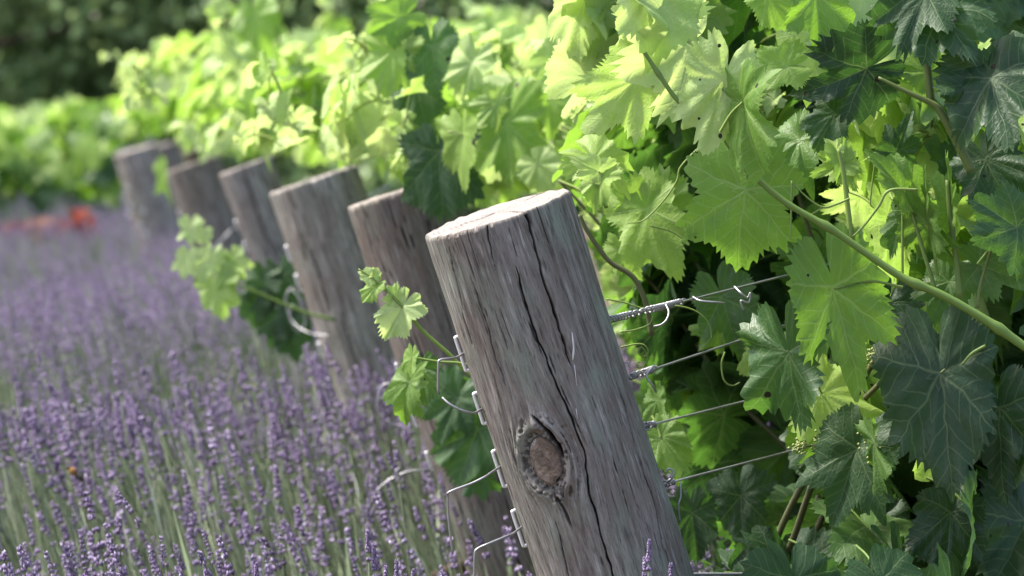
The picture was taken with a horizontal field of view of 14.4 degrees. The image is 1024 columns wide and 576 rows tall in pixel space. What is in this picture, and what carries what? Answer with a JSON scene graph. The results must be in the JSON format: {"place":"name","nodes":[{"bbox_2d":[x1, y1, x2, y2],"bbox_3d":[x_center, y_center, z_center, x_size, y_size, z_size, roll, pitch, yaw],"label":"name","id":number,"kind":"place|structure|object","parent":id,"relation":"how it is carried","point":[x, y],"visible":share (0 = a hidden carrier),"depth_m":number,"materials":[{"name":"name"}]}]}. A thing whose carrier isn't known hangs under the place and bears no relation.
{"place":"outdoors","nodes":[
{"label":"outdoors","id":0,"kind":"place"},
{"bbox_2d":[0,0,550,21],"label":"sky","id":1,"kind":"structure","parent":0,"point":[418,0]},
{"bbox_2d":[0,189,774,575],"bbox_3d":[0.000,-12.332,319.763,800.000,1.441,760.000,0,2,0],"label":"ground","id":2,"kind":"structure","parent":0,"point":[607,303],"depth_m":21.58,"materials":[{"name":"purple plant"}]},
{"bbox_2d":[0,221,66,252],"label":"flowering plant","id":3,"kind":"object","parent":2,"relation":"on","point":[18,224],"visible":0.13,"depth_m":16.38,"materials":[{"name":"red plant"}]},
{"bbox_2d":[26,217,56,256],"bbox_3d":[-1.940,0.147,16.608,0.146,0.872,0.181,0,2,0],"label":"flowering plant","id":4,"kind":"object","parent":2,"relation":"on","point":[41,220],"visible":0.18,"depth_m":16.53,"materials":[{"name":"red plant"}]},
{"bbox_2d":[0,100,113,223],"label":"grapevine","id":5,"kind":"object","parent":2,"relation":"on","point":[72,120],"visible":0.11,"depth_m":19.13,"materials":[{"name":"green plant"}]},
{"bbox_2d":[63,459,83,481],"bbox_3d":[-0.562,0.234,5.199,0.026,0.030,0.012,0,2,0],"label":"bee","id":6,"kind":"object","parent":2,"relation":"on","point":[73,471],"visible":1,"depth_m":5.20,"materials":[{"name":"fur"}]},
{"bbox_2d":[59,208,99,260],"bbox_3d":[-1.770,0.121,16.821,0.188,0.907,0.270,1,2,20],"label":"flowering plant","id":7,"kind":"object","parent":2,"relation":"on","point":[78,216],"visible":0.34,"depth_m":16.70,"materials":[{"name":"red plant"}]},
{"bbox_2d":[14,112,156,251],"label":"stone wall","id":8,"kind":"structure","parent":2,"relation":"on","point":[148,141],"depth_m":26.98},
{"bbox_2d":[0,93,173,246],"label":"grapevine","id":9,"kind":"object","parent":2,"relation":"on","point":[89,173],"visible":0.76,"depth_m":18.79,"materials":[{"name":"green plant"}]},
{"bbox_2d":[0,0,233,170],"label":"dense tree","id":10,"kind":"object","parent":2,"relation":"on","point":[38,47],"visible":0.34,"depth_m":33.77,"materials":[{"name":"green plant"}]},
{"bbox_2d":[0,0,284,170],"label":"dense tree","id":11,"kind":"object","parent":2,"relation":"on","point":[79,85],"visible":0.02,"depth_m":34.48,"materials":[{"name":"green plant"}]},
{"bbox_2d":[114,143,185,290],"bbox_3d":[-1.127,0.161,14.064,0.503,1.328,0.158,-1,2,-12],"label":"wooden post","id":12,"kind":"object","parent":2,"relation":"on","point":[149,209],"visible":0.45,"depth_m":13.95,"materials":[{"name":"grey wood"}]},
{"bbox_2d":[0,0,323,102],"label":"dense tree","id":13,"kind":"object","parent":2,"relation":"on","point":[1,8],"depth_m":40.85,"materials":[{"name":"green plant"}]},
{"bbox_2d":[158,141,182,228],"bbox_3d":[-1.277,0.041,17.064,0.507,1.321,0.123,0,2,-11],"label":"wooden post","id":14,"kind":"object","parent":2,"relation":"on","point":[169,151],"visible":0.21,"depth_m":16.96,"materials":[{"name":"grey wood"}]},
{"bbox_2d":[118,562,258,575],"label":"lavender plant","id":15,"kind":"object","parent":2,"relation":"on","point":[256,566],"visible":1,"depth_m":3.91,"materials":[{"name":"purple plant"}]},
{"bbox_2d":[181,147,208,164],"bbox_3d":[-1.338,-0.049,19.563,0.514,1.303,0.141,0,2,-12],"label":"grapevine","id":16,"kind":"object","parent":2,"relation":"on","point":[192,155],"visible":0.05,"depth_m":19.44,"materials":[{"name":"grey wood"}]},
{"bbox_2d":[103,43,329,161],"bbox_3d":[-0.915,-0.155,14.710,1.164,1.634,1.687,2,3,33],"label":"grapevine","id":17,"kind":"object","parent":2,"relation":"on","point":[117,103],"visible":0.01,"depth_m":14.26,"materials":[{"name":"green plant"}]},
{"bbox_2d":[20,0,419,186],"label":"dense tree","id":18,"kind":"object","parent":2,"relation":"on","point":[182,12],"visible":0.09,"depth_m":33.30,"materials":[{"name":"green plant"}]},
{"bbox_2d":[146,114,337,161],"bbox_3d":[-1.167,-0.221,19.398,1.322,1.390,0.715,0,2,-11],"label":"grapevine","id":19,"kind":"object","parent":2,"relation":"on","point":[169,132],"visible":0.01,"depth_m":19.56,"materials":[{"name":"green plant"}]},
{"bbox_2d":[167,154,319,574],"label":"wooden post","id":20,"kind":"object","parent":2,"relation":"on","point":[197,188],"visible":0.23,"depth_m":10.44,"materials":[{"name":"grey wood"}]},
{"bbox_2d":[142,88,378,169],"bbox_3d":[-0.874,-0.280,17.771,1.032,1.587,1.778,2,3,43],"label":"grapevine","id":21,"kind":"object","parent":2,"relation":"on","point":[373,167],"depth_m":17.72,"materials":[{"name":"green plant"}]},
{"bbox_2d":[220,155,374,557],"bbox_3d":[-0.306,0.395,8.233,0.570,1.327,0.126,0,2,0],"label":"wooden post","id":22,"kind":"object","parent":2,"relation":"on","point":[249,187],"visible":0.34,"depth_m":8.15,"materials":[{"name":"grey wood"}]},
{"bbox_2d":[212,185,389,250],"bbox_3d":[-0.393,-0.156,8.809,0.109,0.114,1.369,1,2,13],"label":"trellis wire","id":23,"kind":"object","parent":22,"relation":"attached to","point":[229,231],"visible":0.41,"depth_m":8.18,"materials":[{"name":"grey metal"}]},
{"bbox_2d":[99,0,548,195],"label":"grapevine","id":24,"kind":"object","parent":2,"relation":"on","point":[184,68],"visible":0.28,"depth_m":10.69,"materials":[{"name":"green plant"}]},
{"bbox_2d":[270,165,454,575],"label":"wooden post","id":25,"kind":"object","parent":2,"relation":"on","point":[319,235],"visible":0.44,"depth_m":6.62,"materials":[{"name":"grey wood"}]},
{"bbox_2d":[285,284,329,375],"bbox_3d":[-0.076,-0.021,7.212,0.114,0.283,1.345,1,2,22],"label":"trellis wire","id":26,"kind":"object","parent":25,"relation":"attached to","point":[294,323],"visible":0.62,"depth_m":6.62,"materials":[{"name":"silver metal"}]},
{"bbox_2d":[118,23,640,500],"bbox_3d":[-0.002,0.228,7.174,0.906,1.477,1.712,2,3,43],"label":"grapevine","id":27,"kind":"object","parent":2,"relation":"on","point":[262,294],"visible":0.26,"depth_m":6.85,"materials":[{"name":"green plant"}]},
{"bbox_2d":[365,530,398,575],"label":"lavender plant","id":28,"kind":"object","parent":2,"relation":"on","point":[374,557],"visible":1,"depth_m":3.86,"materials":[{"name":"purple plant"}]},
{"bbox_2d":[150,0,634,434],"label":"grapevine","id":29,"kind":"object","parent":2,"relation":"on","point":[258,26],"visible":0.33,"depth_m":8.60,"materials":[{"name":"green plant"}]},
{"bbox_2d":[224,0,586,219],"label":"grapevine","id":30,"kind":"object","parent":2,"relation":"on","point":[450,10],"visible":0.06,"depth_m":32.33,"materials":[{"name":"green plant"}]},
{"bbox_2d":[411,568,459,575],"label":"lavender plant","id":31,"kind":"object","parent":2,"relation":"on","point":[413,572],"visible":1,"depth_m":3.90,"materials":[{"name":"purple plant"}]},
{"bbox_2d":[348,188,535,575],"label":"wooden post","id":32,"kind":"object","parent":2,"relation":"on","point":[391,229],"visible":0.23,"depth_m":5.29,"materials":[{"name":"grey wood"}]},
{"bbox_2d":[376,382,415,433],"bbox_3d":[0.141,0.080,5.910,0.114,0.174,1.343,1,3,23],"label":"trellis wire","id":33,"kind":"object","parent":32,"relation":"attached to","point":[382,417],"visible":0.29,"depth_m":5.32,"materials":[{"name":"silver metal"}]},
{"bbox_2d":[365,390,639,519],"bbox_3d":[0.147,0.202,5.910,0.161,0.160,1.352,1,3,23],"label":"trellis wire","id":34,"kind":"object","parent":32,"relation":"attached to","point":[407,472],"visible":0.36,"depth_m":5.32,"materials":[{"name":"silver metal"}]},
{"bbox_2d":[412,0,550,14],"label":"dense tree","id":35,"kind":"object","parent":2,"relation":"on","point":[421,4],"depth_m":36.33,"materials":[{"name":"green plant"}]},
{"bbox_2d":[425,189,693,575],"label":"wooden post","id":36,"kind":"object","parent":2,"relation":"on","point":[535,336],"visible":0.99,"depth_m":3.96,"materials":[{"name":"grey wood"}]},
{"bbox_2d":[446,400,743,553],"bbox_3d":[0.743,0.071,5.259,0.142,0.279,3.038,1,3,30],"label":"trellis wire","id":37,"kind":"object","parent":36,"relation":"attached to","point":[650,424],"visible":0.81,"depth_m":4.05,"materials":[{"name":"silver metal"}]},
{"bbox_2d":[442,324,784,413],"bbox_3d":[0.788,-0.107,5.238,0.151,0.363,3.049,1,3,31],"label":"trellis wire","id":38,"kind":"object","parent":36,"relation":"attached to","point":[647,371],"visible":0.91,"depth_m":4.06,"materials":[{"name":"silver metal"}]},
{"bbox_2d":[437,264,828,393],"bbox_3d":[0.834,-0.124,5.213,0.161,0.357,3.079,2,3,33],"label":"trellis wire","id":39,"kind":"object","parent":36,"relation":"attached to","point":[668,305],"visible":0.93,"depth_m":4.12,"materials":[{"name":"silver metal"}]},
{"bbox_2d":[473,443,817,575],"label":"trellis wire","id":40,"kind":"object","parent":36,"relation":"attached to","point":[668,482],"visible":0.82,"depth_m":4.06,"materials":[{"name":"silver metal"}]},
{"bbox_2d":[694,573,741,575],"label":"irrigation line","id":41,"kind":"object","parent":36,"relation":"attached to","point":[717,574],"visible":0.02,"depth_m":4.16,"materials":[{"name":"grey plastic"}]},
{"bbox_2d":[233,0,960,575],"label":"grapevine","id":42,"kind":"object","parent":2,"relation":"on","point":[423,108],"visible":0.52,"depth_m":5.27,"materials":[{"name":"green plant"}]},
{"bbox_2d":[642,539,672,575],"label":"lavender plant","id":43,"kind":"object","parent":2,"relation":"on","point":[646,559],"visible":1,"depth_m":3.80,"materials":[{"name":"purple plant"}]},
{"bbox_2d":[358,0,1023,575],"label":"grapevine","id":44,"kind":"object","parent":2,"relation":"on","point":[854,144],"visible":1,"depth_m":4.05,"materials":[{"name":"green plant"}]},
{"bbox_2d":[959,38,990,189],"bbox_3d":[1.013,0.151,5.597,1.447,1.529,1.328,-1,3,-25],"label":"grapevine","id":45,"kind":"object","parent":2,"relation":"on","point":[985,45],"depth_m":5.25,"materials":[{"name":"green plant"}]}
]}

